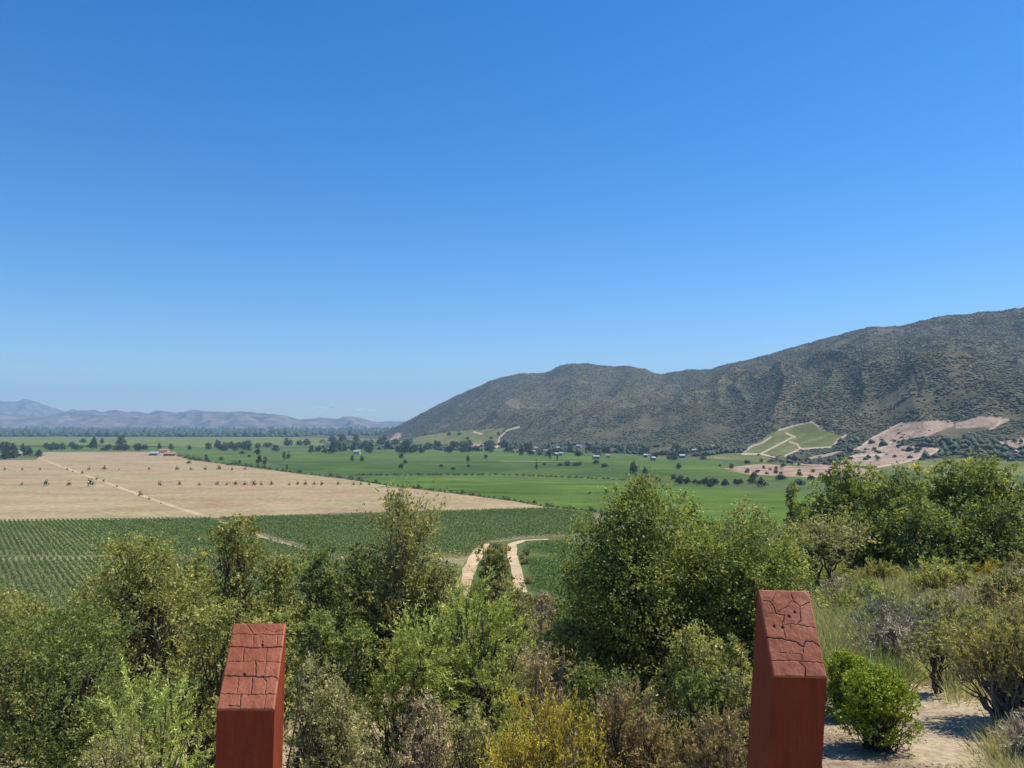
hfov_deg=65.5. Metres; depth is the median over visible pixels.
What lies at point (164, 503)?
track
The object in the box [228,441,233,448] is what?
valley tree
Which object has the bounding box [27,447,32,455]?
valley tree
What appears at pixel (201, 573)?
scrub tree
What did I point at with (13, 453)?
valley tree
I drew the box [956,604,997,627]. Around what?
shrub
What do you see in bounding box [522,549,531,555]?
shrub
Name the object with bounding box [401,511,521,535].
vine row
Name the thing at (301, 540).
vine row
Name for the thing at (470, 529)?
vine row
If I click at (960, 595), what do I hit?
shrub
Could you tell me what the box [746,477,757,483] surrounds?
valley tree
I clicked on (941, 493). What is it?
hill tree
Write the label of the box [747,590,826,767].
timber post
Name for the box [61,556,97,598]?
vine row
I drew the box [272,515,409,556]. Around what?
vine row
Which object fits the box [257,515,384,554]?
vine row
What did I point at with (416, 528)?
vine row
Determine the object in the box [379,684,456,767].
shrub
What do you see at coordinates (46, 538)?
vine row
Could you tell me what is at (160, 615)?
shrub
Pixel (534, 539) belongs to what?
track
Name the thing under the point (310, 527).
vine row
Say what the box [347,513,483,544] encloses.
vine row
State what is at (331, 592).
scrub tree
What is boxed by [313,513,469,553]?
vine row
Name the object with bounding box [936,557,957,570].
shrub
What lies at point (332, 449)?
valley tree
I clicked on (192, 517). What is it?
vine row
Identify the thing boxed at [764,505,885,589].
acacia
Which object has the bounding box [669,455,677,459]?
valley tree
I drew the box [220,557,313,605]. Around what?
vine row
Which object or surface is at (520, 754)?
shrub
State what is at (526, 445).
valley tree
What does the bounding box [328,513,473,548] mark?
vine row
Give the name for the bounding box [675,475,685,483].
valley tree
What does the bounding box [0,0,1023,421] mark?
sky
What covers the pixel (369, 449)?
valley tree
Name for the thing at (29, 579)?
vine row
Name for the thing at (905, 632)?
shrub
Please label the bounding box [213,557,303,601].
vine row
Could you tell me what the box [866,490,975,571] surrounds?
hill tree
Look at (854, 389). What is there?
rocks
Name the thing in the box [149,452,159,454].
house
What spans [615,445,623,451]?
valley tree
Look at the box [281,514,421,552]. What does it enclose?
vine row
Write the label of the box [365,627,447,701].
shrub
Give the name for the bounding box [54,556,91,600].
vine row
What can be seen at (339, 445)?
valley tree
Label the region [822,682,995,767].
leaf litter
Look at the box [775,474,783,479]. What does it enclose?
valley tree
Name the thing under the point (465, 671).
shrub
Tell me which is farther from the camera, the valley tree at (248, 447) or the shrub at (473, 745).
the valley tree at (248, 447)
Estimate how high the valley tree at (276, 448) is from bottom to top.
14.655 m
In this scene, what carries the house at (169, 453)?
on the field at (33, 497)
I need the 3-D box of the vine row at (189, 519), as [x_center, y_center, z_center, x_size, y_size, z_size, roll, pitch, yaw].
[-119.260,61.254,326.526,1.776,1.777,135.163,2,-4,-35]
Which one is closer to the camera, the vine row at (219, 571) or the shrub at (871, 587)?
the shrub at (871, 587)
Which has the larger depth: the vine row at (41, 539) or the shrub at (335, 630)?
the vine row at (41, 539)
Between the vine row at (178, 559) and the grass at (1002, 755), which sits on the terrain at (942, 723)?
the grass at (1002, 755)
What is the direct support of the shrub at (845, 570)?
on the terrain at (942, 723)
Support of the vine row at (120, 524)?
on the field at (462, 559)
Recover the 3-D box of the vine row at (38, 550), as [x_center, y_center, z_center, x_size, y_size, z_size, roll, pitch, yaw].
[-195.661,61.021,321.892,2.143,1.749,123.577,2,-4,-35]
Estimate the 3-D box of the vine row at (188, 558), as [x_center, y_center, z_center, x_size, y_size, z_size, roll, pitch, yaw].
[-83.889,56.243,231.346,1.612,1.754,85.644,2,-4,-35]
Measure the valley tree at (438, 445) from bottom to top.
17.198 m
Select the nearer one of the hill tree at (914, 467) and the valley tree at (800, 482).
the hill tree at (914, 467)
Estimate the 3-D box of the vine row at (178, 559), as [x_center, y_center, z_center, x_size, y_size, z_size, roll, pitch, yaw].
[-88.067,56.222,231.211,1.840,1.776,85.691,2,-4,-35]
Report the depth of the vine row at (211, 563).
235.96 m
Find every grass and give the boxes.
[0,681,711,767]
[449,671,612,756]
[792,564,1023,707]
[947,705,1023,767]
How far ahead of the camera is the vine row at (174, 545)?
318.44 m
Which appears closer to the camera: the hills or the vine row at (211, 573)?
the vine row at (211, 573)
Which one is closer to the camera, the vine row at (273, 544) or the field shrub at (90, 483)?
the vine row at (273, 544)
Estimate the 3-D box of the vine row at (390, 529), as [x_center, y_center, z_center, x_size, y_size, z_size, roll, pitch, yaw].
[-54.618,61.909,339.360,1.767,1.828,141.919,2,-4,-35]
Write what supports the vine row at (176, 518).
on the field at (462, 559)
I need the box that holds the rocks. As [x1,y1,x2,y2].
[704,313,1023,440]
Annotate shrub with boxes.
[2,601,80,748]
[2,608,58,668]
[14,604,91,695]
[65,619,225,767]
[74,723,161,767]
[87,478,94,485]
[98,615,144,688]
[114,599,184,653]
[147,597,252,767]
[158,645,225,701]
[169,641,225,703]
[236,593,292,612]
[239,597,271,622]
[252,604,303,737]
[276,597,374,689]
[282,650,390,767]
[283,606,393,763]
[291,601,380,696]
[347,603,428,704]
[349,584,480,767]
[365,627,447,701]
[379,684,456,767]
[400,530,567,762]
[403,559,469,706]
[437,699,497,767]
[453,650,533,766]
[468,634,494,667]
[470,541,514,616]
[471,571,535,675]
[476,671,626,767]
[490,643,543,736]
[493,635,592,761]
[507,612,621,708]
[516,584,533,655]
[516,619,551,677]
[518,553,526,558]
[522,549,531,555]
[522,575,532,583]
[528,592,548,653]
[533,590,555,654]
[541,602,562,628]
[546,595,619,697]
[550,611,599,654]
[553,657,660,767]
[576,657,686,767]
[586,623,655,696]
[631,636,691,708]
[642,612,733,762]
[646,700,749,767]
[663,663,729,767]
[693,631,752,767]
[714,666,751,767]
[736,543,801,587]
[807,564,850,582]
[809,569,859,602]
[809,584,875,615]
[810,556,847,578]
[810,556,851,581]
[820,576,841,588]
[825,559,859,582]
[838,580,968,651]
[846,578,883,602]
[847,601,946,666]
[856,554,900,581]
[866,587,911,622]
[870,561,903,578]
[886,563,902,573]
[894,561,915,573]
[896,616,974,694]
[897,591,964,629]
[905,556,972,593]
[906,542,960,590]
[921,585,951,598]
[928,577,1023,723]
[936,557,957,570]
[942,581,980,604]
[943,564,970,586]
[946,610,1003,686]
[947,559,979,588]
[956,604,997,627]
[961,558,984,568]
[966,578,1022,612]
[969,554,1010,578]
[971,567,1023,597]
[973,561,1023,591]
[983,606,1023,634]
[986,706,1023,758]
[988,570,1023,597]
[1007,550,1023,574]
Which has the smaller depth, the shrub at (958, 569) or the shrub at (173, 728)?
the shrub at (173, 728)
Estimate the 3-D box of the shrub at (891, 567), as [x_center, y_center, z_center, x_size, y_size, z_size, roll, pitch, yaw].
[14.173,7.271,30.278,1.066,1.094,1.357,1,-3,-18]
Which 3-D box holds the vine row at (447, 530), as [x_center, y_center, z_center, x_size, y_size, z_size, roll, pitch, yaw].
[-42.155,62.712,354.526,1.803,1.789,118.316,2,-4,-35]
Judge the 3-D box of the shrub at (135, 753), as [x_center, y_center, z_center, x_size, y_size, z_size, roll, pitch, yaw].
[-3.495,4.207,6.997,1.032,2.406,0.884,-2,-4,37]
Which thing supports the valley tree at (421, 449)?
on the field at (430, 456)
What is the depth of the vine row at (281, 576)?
227.53 m
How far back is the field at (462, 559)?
287.47 m
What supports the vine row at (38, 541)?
on the field at (462, 559)
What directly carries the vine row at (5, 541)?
on the field at (462, 559)
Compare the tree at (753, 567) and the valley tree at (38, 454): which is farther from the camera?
the valley tree at (38, 454)
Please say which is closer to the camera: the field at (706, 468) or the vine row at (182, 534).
the vine row at (182, 534)
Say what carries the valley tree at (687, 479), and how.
on the terrain at (942, 723)
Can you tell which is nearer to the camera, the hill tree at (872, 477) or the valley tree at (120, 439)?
the hill tree at (872, 477)
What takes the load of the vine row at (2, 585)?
on the field at (462, 559)
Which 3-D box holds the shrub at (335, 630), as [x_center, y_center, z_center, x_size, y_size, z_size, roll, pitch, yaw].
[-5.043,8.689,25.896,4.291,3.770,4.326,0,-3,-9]
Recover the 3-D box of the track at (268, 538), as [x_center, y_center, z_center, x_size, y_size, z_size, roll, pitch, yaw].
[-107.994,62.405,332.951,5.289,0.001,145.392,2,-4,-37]
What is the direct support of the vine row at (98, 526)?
on the field at (462, 559)
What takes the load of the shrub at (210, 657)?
on the terrain at (942, 723)
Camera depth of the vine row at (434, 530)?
323.84 m
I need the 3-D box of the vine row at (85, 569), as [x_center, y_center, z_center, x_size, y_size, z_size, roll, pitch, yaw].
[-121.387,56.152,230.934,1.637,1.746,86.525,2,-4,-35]
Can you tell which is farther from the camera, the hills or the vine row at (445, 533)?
the hills
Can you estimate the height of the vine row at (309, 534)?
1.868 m
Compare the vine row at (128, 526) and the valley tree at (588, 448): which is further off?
the valley tree at (588, 448)
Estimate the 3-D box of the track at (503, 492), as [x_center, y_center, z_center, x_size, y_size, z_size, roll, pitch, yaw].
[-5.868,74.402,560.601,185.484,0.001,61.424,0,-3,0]
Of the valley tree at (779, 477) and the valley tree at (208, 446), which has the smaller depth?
the valley tree at (779, 477)
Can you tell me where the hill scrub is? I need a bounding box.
[364,307,1023,467]
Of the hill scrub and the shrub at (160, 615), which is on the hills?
the hill scrub
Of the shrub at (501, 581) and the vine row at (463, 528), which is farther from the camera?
the vine row at (463, 528)
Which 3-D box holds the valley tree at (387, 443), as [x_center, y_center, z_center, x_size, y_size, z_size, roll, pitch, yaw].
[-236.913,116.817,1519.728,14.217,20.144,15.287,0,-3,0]
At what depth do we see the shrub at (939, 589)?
23.57 m
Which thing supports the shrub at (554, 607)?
on the terrain at (942, 723)
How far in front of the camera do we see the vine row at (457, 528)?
337.44 m
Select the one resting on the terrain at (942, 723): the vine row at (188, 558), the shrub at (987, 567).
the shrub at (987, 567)
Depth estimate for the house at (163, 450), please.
1324.86 m
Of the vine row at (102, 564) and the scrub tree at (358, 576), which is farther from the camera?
the vine row at (102, 564)
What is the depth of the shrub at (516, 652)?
16.55 m
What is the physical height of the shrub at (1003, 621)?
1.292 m
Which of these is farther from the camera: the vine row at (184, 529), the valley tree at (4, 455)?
the valley tree at (4, 455)
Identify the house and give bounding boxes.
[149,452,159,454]
[158,449,169,452]
[163,452,176,455]
[353,450,360,453]
[592,455,599,458]
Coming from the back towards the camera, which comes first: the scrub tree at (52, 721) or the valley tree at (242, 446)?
the valley tree at (242, 446)
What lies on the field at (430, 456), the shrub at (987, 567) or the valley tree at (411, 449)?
the valley tree at (411, 449)
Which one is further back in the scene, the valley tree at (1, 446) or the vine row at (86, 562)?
the valley tree at (1, 446)
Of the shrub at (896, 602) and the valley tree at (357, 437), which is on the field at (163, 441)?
the valley tree at (357, 437)
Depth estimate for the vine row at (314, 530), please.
328.83 m
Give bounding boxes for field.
[0,437,416,446]
[0,452,541,520]
[0,508,599,609]
[15,445,266,450]
[181,452,261,466]
[266,451,639,464]
[267,461,684,477]
[354,477,830,526]
[365,475,698,480]
[640,460,847,482]
[722,464,878,476]
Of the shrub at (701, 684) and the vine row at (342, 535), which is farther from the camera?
the vine row at (342, 535)
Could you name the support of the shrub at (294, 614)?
on the terrain at (942, 723)
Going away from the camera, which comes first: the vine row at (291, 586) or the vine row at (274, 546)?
the vine row at (291, 586)
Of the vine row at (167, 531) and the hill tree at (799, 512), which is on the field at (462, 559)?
the vine row at (167, 531)
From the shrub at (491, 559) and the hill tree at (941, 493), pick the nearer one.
the hill tree at (941, 493)
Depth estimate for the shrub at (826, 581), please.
27.08 m
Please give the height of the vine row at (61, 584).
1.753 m
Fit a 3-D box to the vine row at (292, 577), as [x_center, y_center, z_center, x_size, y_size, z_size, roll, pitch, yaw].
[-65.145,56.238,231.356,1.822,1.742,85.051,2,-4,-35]
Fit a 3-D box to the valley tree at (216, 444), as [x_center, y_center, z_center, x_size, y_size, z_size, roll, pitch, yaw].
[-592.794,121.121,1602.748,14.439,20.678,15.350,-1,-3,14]
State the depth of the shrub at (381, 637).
23.89 m
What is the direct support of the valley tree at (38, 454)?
on the terrain at (942, 723)
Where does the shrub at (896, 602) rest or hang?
on the terrain at (942, 723)
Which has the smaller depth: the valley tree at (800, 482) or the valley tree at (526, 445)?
the valley tree at (800, 482)
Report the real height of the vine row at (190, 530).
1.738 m
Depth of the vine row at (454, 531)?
326.75 m
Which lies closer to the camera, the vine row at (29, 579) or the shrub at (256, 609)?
the shrub at (256, 609)
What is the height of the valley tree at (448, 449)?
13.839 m
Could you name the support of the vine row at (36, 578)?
on the field at (462, 559)
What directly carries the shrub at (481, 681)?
on the terrain at (942, 723)
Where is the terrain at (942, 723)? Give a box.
[0,429,1023,767]
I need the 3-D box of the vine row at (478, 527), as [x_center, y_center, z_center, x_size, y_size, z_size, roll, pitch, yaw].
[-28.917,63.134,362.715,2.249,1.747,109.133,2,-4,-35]
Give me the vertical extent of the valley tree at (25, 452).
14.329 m
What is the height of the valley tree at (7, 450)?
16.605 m
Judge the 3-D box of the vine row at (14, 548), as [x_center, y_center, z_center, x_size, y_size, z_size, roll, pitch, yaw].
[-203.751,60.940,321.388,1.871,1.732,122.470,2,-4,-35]
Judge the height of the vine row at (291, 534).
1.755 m
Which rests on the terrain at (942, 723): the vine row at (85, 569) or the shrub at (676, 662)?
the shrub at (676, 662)
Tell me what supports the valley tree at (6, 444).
on the terrain at (942, 723)
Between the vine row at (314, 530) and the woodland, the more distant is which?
the woodland
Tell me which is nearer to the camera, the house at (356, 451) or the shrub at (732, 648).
the shrub at (732, 648)
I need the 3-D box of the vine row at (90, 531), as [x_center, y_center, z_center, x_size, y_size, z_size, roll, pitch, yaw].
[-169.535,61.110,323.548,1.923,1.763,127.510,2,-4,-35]
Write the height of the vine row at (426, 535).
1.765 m
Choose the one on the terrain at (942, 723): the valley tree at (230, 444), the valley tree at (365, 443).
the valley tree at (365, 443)
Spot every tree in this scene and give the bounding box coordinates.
[0,441,4,451]
[0,452,9,458]
[0,580,56,747]
[0,581,193,767]
[1,447,10,454]
[2,442,10,449]
[9,449,17,458]
[21,447,27,455]
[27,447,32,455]
[33,449,42,456]
[55,566,126,694]
[61,523,241,730]
[71,444,79,449]
[87,436,98,448]
[115,435,126,445]
[121,445,129,450]
[160,546,228,708]
[175,512,286,641]
[205,442,212,448]
[214,439,220,447]
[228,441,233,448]
[240,441,246,449]
[246,443,251,450]
[249,547,307,639]
[256,455,262,463]
[262,442,272,446]
[271,444,280,450]
[283,438,292,445]
[285,535,364,681]
[302,438,310,445]
[308,445,313,452]
[311,467,474,677]
[328,446,336,452]
[332,542,388,703]
[337,443,343,451]
[342,443,347,450]
[353,435,359,442]
[358,440,368,447]
[365,447,373,452]
[376,437,383,444]
[384,440,391,448]
[395,446,401,452]
[400,446,407,452]
[407,445,416,452]
[418,445,424,452]
[432,441,442,447]
[445,446,453,452]
[449,441,458,447]
[459,446,468,452]
[473,446,479,450]
[485,445,493,451]
[500,440,508,446]
[504,446,512,451]
[523,443,532,450]
[539,462,731,712]
[544,450,553,455]
[585,444,592,451]
[601,446,606,453]
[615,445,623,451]
[629,461,637,473]
[637,448,646,455]
[652,489,740,671]
[656,491,836,679]
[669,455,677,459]
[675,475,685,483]
[684,477,690,483]
[715,495,791,567]
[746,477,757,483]
[756,477,768,485]
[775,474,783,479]
[783,481,807,571]
[788,492,827,566]
[794,478,805,484]
[798,455,888,565]
[805,501,901,572]
[851,468,892,539]
[863,457,949,565]
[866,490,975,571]
[906,454,983,567]
[907,461,945,554]
[921,489,1023,571]
[939,448,1023,565]
[951,455,989,490]
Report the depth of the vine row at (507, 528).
350.19 m
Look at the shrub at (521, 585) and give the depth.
35.47 m
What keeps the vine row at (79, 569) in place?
on the field at (462, 559)
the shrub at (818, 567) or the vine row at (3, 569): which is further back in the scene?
the vine row at (3, 569)
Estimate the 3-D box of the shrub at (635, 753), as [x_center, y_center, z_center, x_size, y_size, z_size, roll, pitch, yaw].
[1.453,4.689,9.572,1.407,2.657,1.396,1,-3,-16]
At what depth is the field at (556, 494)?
529.99 m
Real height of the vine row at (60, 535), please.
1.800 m
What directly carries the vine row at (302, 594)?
on the field at (462, 559)
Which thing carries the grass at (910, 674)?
on the terrain at (942, 723)
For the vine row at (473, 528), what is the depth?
335.74 m
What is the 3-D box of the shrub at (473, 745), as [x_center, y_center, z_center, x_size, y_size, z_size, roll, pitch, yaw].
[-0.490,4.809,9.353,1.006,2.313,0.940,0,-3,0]
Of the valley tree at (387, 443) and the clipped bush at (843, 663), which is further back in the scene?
the valley tree at (387, 443)
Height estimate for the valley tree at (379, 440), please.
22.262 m
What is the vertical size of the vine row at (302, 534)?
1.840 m
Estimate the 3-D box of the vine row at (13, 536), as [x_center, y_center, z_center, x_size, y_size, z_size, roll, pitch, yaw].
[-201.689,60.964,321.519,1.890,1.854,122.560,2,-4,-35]
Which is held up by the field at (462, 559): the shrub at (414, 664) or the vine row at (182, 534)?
the vine row at (182, 534)
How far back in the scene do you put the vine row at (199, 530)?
347.90 m
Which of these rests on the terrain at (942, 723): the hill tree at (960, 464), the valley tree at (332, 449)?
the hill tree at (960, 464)
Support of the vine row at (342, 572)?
on the field at (462, 559)
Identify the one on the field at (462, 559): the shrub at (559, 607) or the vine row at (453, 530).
the vine row at (453, 530)
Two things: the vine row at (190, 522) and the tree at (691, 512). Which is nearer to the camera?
the tree at (691, 512)
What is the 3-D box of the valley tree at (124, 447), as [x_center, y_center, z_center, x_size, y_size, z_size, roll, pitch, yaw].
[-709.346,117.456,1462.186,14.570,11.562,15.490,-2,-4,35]
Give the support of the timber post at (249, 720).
on the terrain at (942, 723)
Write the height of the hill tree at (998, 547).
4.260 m
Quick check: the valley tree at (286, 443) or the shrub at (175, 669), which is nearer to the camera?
the shrub at (175, 669)
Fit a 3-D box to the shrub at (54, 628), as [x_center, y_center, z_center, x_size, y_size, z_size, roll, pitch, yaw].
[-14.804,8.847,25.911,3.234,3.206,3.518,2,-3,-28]
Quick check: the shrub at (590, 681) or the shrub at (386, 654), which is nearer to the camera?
the shrub at (590, 681)
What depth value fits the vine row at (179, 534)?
320.42 m
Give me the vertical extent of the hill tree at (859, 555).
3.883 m
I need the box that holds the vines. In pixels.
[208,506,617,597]
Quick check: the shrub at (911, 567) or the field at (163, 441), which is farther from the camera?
the field at (163, 441)
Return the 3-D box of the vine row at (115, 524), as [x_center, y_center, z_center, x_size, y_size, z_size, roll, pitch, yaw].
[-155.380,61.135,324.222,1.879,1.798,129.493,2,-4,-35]
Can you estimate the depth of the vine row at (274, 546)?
299.95 m
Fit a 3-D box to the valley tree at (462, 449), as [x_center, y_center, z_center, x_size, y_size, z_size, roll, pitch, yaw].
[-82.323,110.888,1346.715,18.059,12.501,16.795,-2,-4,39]
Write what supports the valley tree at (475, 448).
on the field at (430, 456)
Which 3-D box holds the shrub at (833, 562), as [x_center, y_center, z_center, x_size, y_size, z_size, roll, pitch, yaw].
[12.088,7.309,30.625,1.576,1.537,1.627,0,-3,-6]
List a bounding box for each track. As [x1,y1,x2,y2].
[6,507,581,520]
[41,459,208,516]
[207,517,329,554]
[380,486,616,492]
[439,482,665,485]
[455,544,490,595]
[507,541,527,602]
[521,539,548,540]
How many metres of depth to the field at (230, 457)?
1135.96 m
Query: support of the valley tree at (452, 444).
on the terrain at (942, 723)
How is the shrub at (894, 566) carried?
on the terrain at (942, 723)
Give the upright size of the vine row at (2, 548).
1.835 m
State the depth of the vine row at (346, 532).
336.90 m
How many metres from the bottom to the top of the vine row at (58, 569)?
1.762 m
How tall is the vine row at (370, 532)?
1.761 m
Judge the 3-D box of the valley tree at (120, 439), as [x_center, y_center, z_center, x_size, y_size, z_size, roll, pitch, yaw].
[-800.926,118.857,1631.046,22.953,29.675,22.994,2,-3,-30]
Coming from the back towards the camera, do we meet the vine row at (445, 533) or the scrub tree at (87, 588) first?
the vine row at (445, 533)
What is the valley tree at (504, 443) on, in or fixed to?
on the terrain at (942, 723)
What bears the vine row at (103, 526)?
on the field at (462, 559)
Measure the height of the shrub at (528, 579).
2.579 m
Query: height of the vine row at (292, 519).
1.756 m
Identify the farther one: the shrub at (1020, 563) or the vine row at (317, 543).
the vine row at (317, 543)
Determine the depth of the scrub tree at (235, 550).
25.35 m
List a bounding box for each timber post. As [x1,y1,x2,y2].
[215,623,285,767]
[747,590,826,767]
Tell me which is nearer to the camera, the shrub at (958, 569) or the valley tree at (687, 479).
the shrub at (958, 569)
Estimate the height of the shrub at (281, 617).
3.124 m
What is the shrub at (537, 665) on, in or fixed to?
on the terrain at (942, 723)
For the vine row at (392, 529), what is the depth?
337.57 m
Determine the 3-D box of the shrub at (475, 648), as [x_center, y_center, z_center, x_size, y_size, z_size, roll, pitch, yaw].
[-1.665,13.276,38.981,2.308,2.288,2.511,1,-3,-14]
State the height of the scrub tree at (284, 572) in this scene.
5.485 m
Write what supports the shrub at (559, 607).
on the terrain at (942, 723)
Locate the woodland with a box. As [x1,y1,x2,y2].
[0,424,1023,464]
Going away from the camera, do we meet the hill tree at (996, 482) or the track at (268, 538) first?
the hill tree at (996, 482)
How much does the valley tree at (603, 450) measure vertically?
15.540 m
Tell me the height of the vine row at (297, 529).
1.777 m
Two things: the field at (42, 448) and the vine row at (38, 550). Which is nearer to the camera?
the vine row at (38, 550)
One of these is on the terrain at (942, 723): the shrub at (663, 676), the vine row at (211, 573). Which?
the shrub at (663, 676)
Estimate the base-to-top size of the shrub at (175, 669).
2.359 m
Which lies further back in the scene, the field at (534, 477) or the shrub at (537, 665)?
the field at (534, 477)
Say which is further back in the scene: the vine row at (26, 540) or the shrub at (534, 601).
the vine row at (26, 540)
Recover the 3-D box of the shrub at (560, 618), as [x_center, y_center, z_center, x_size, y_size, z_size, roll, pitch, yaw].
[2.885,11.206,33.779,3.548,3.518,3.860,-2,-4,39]
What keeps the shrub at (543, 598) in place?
on the terrain at (942, 723)
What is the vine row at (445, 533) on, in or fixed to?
on the field at (462, 559)
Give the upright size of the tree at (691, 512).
7.278 m
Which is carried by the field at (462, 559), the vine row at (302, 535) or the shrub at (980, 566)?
the vine row at (302, 535)
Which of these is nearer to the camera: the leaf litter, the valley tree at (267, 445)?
the leaf litter
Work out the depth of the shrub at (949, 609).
18.32 m
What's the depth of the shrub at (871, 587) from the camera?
23.61 m
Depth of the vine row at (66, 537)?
311.03 m
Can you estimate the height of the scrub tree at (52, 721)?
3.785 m
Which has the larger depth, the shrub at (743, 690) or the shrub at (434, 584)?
the shrub at (434, 584)
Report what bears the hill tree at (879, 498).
on the terrain at (942, 723)
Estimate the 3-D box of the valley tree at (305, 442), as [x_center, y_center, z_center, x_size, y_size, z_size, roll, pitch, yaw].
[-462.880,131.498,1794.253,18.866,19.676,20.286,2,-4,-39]
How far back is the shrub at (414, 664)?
14.02 m
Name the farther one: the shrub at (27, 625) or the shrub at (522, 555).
the shrub at (522, 555)
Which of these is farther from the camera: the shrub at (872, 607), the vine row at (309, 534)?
the vine row at (309, 534)
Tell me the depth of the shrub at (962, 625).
13.87 m
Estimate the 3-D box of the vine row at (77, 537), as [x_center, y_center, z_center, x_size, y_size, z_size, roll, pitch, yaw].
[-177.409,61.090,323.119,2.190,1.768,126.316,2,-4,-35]
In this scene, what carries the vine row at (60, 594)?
on the field at (462, 559)
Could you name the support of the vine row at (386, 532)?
on the field at (462, 559)
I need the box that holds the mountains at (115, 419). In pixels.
[0,410,394,428]
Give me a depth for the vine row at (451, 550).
335.68 m
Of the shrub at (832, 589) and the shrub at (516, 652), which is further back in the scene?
the shrub at (832, 589)
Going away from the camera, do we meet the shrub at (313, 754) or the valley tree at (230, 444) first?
the shrub at (313, 754)
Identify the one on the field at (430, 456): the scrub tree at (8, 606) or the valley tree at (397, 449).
the valley tree at (397, 449)
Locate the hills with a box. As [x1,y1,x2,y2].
[300,308,1023,475]
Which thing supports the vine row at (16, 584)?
on the field at (462, 559)
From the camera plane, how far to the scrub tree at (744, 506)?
41.30 m
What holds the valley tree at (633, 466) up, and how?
on the field at (434, 467)
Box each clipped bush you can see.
[823,648,872,722]
[833,661,926,753]
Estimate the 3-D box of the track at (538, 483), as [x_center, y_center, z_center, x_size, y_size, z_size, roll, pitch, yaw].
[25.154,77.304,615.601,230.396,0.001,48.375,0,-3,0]
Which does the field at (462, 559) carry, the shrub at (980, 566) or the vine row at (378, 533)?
the vine row at (378, 533)
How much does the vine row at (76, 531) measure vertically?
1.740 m
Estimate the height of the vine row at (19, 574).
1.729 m
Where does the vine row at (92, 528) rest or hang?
on the field at (462, 559)
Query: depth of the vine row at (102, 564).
256.81 m
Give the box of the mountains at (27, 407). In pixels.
[0,399,405,426]
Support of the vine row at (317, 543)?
on the field at (462, 559)
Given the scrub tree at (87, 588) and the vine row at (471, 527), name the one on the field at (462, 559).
the vine row at (471, 527)
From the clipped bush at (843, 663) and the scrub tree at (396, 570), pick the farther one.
the scrub tree at (396, 570)
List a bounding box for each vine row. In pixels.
[0,519,17,556]
[0,527,11,556]
[0,539,5,555]
[0,556,16,603]
[0,573,6,603]
[3,519,24,555]
[4,556,25,600]
[9,519,30,555]
[10,556,34,605]
[12,519,36,556]
[17,519,42,556]
[17,556,43,607]
[22,519,48,556]
[24,556,51,606]
[26,519,54,556]
[30,519,61,555]
[30,556,60,606]
[35,519,66,556]
[36,556,67,604]
[39,519,73,555]
[43,556,74,603]
[44,519,78,556]
[48,518,85,556]
[48,556,79,596]
[52,518,92,555]
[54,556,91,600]
[57,519,96,555]
[61,518,103,556]
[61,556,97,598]
[66,518,109,555]
[68,556,106,600]
[70,518,114,555]
[73,555,114,603]
[75,518,120,555]
[79,518,127,552]
[80,556,112,591]
[84,518,118,543]
[86,556,126,596]
[88,518,126,545]
[92,518,132,546]
[93,556,122,586]
[96,518,144,550]
[101,518,158,554]
[105,518,157,550]
[110,518,156,546]
[114,518,177,556]
[118,518,183,555]
[123,518,189,555]
[128,517,195,555]
[132,518,197,552]
[135,517,208,555]
[140,517,214,555]
[144,517,218,555]
[149,517,218,552]
[152,517,227,551]
[157,517,226,548]
[162,517,245,554]
[166,517,249,553]
[171,517,253,551]
[172,557,231,594]
[173,516,260,554]
[175,557,231,590]
[179,517,268,554]
[180,556,256,600]
[183,517,275,554]
[187,516,282,556]
[187,556,267,601]
[191,516,287,554]
[194,556,272,598]
[195,516,293,555]
[200,516,297,555]
[204,516,305,555]
[204,558,278,599]
[206,557,293,600]
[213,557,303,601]
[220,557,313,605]
[223,516,337,555]
[228,516,343,555]
[234,516,350,556]
[236,516,350,553]
[241,515,362,555]
[244,516,367,555]
[246,562,330,600]
[248,566,317,598]
[248,567,319,603]
[249,515,373,556]
[253,515,380,554]
[254,561,323,591]
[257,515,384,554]
[257,560,340,600]
[260,515,384,552]
[264,515,391,552]
[268,515,391,550]
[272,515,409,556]
[276,515,418,556]
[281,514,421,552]
[283,514,428,555]
[287,515,436,556]
[291,514,435,552]
[295,514,447,556]
[298,514,455,556]
[301,514,461,556]
[302,558,376,587]
[308,514,466,556]
[309,513,470,554]
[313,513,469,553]
[318,513,470,552]
[322,513,471,551]
[325,513,473,549]
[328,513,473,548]
[332,513,474,547]
[336,512,477,547]
[341,513,479,545]
[343,512,480,544]
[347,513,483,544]
[351,512,485,542]
[354,512,485,542]
[359,512,488,542]
[366,513,490,540]
[367,513,492,540]
[369,512,495,540]
[375,512,498,539]
[376,512,502,538]
[381,511,504,538]
[400,515,507,538]
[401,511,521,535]
[401,512,525,535]
[408,514,511,537]
[413,512,533,535]
[414,516,511,537]
[415,511,537,536]
[416,513,528,536]
[427,517,517,537]
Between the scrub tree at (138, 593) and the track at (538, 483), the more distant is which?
the track at (538, 483)
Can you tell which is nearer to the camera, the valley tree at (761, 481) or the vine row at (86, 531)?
the vine row at (86, 531)
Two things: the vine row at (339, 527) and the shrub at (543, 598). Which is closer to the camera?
the shrub at (543, 598)

